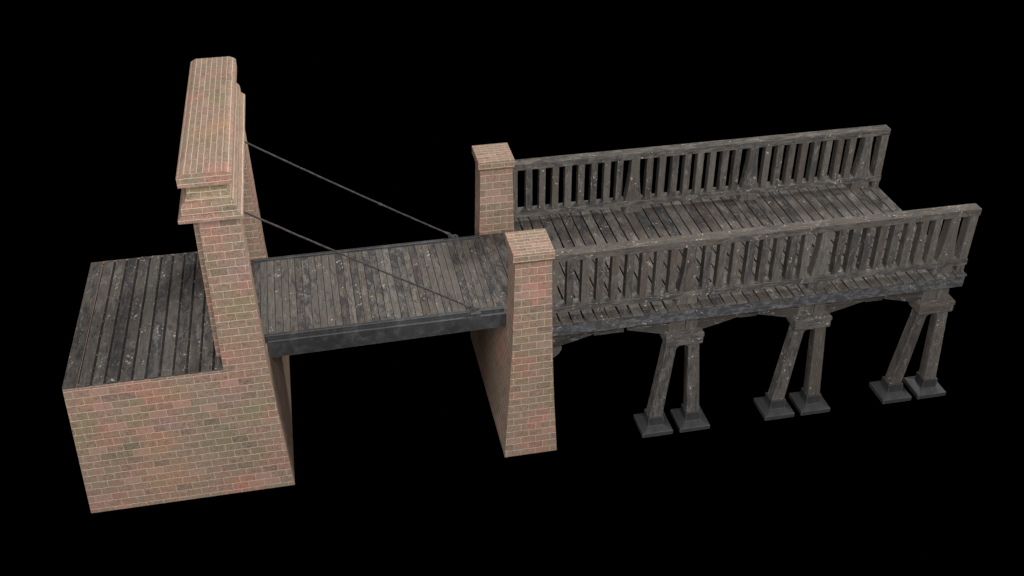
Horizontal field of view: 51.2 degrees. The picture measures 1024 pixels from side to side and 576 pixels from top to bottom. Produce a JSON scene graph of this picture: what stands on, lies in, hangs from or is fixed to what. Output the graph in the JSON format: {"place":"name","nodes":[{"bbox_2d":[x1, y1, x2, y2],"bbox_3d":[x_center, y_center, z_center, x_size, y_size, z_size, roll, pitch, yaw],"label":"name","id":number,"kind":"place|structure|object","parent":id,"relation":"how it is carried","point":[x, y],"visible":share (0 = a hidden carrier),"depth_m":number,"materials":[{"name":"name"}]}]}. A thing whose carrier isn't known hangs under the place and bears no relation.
{"place":"outdoors","nodes":[
{"label":"outdoors","id":0,"kind":"place"},
{"bbox_2d":[62,56,294,512],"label":"brick gate","id":1,"kind":"structure","parent":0,"point":[176,385],"depth_m":19.00,"materials":[{"name":"brown brick"}]},
{"bbox_2d":[245,141,457,237],"bbox_3d":[-3.163,-1.940,20.857,4.186,2.738,0.079,-7,34,-9],"label":"lifting rod","id":2,"kind":"object","parent":1,"relation":"attached to","point":[381,204],"visible":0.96,"depth_m":20.89,"materials":[{"name":"metal"}]},
{"bbox_2d":[244,211,480,310],"bbox_3d":[-2.639,-0.486,18.692,4.185,2.738,0.079,-7,34,-9],"label":"lifting rod","id":3,"kind":"object","parent":1,"relation":"attached to","point":[366,264],"visible":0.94,"depth_m":18.70,"materials":[{"name":"metal"}]},
{"bbox_2d":[254,235,504,357],"bbox_3d":[-2.639,0.067,20.678,4.585,0.449,2.868,-7,34,-9],"label":"drawbridge","id":4,"kind":"object","parent":1,"relation":"attached to","point":[318,301],"visible":0.94,"depth_m":20.27,"materials":[{"name":"grey wood"}]},
{"bbox_2d":[0,0,1023,575],"label":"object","id":5,"kind":"structure","parent":0,"point":[401,467],"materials":[{"name":"grey wood"}]},
{"bbox_2d":[470,143,556,456],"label":"brick pier","id":6,"kind":"structure","parent":0,"point":[514,355],"depth_m":20.50,"materials":[{"name":"brown brick"}]},
{"bbox_2d":[634,302,709,437],"bbox_3d":[3.237,1.535,20.945,1.416,2.933,0.632,-7,34,-9],"label":"trestle","id":7,"kind":"object","parent":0,"point":[652,419],"visible":0.95,"depth_m":21.13,"materials":[{"name":"wood"}]},
{"bbox_2d":[514,184,966,356],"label":"timber walkway","id":8,"kind":"structure","parent":7,"relation":"on","point":[817,203],"depth_m":21.40,"materials":[{"name":"grey wood"}]},
{"bbox_2d":[593,213,642,316],"bbox_3d":[2.524,-0.445,23.895,1.416,2.933,0.632,-7,34,-9],"label":"trestle","id":9,"kind":"object","parent":8,"relation":"attached to","point":[634,273],"visible":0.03,"depth_m":23.25,"materials":[{"name":"wood"}]},
{"bbox_2d":[512,125,890,217],"bbox_3d":[4.067,-2.438,22.884,8.355,1.409,0.243,-7,34,-9],"label":"railing","id":10,"kind":"object","parent":8,"relation":"on","point":[748,187],"visible":0.98,"depth_m":22.79,"materials":[{"name":"grey wood"}]},
{"bbox_2d":[698,201,755,303],"bbox_3d":[5.075,-0.738,24.315,1.416,2.933,0.632,-7,34,-9],"label":"trestle","id":11,"kind":"object","parent":8,"relation":"attached to","point":[725,268],"visible":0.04,"depth_m":24.33,"materials":[{"name":"wood"}]},
{"bbox_2d":[552,203,981,313],"bbox_3d":[4.763,-0.507,20.008,8.355,1.409,0.243,-7,34,-9],"label":"railing","id":12,"kind":"object","parent":8,"relation":"on","point":[943,254],"visible":0.98,"depth_m":19.90,"materials":[{"name":"grey wood"}]},
{"bbox_2d":[753,288,831,420],"bbox_3d":[5.788,1.242,21.365,1.416,2.933,0.632,-7,34,-9],"label":"trestle","id":13,"kind":"object","parent":8,"relation":"attached to","point":[807,399],"visible":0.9,"depth_m":21.54,"materials":[{"name":"wood"}]},
{"bbox_2d":[869,288,955,403],"bbox_3d":[8.339,0.950,21.785,1.416,2.933,0.632,-7,34,-9],"label":"trestle","id":14,"kind":"object","parent":8,"relation":"attached to","point":[937,305],"visible":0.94,"depth_m":21.97,"materials":[{"name":"wood"}]}
]}

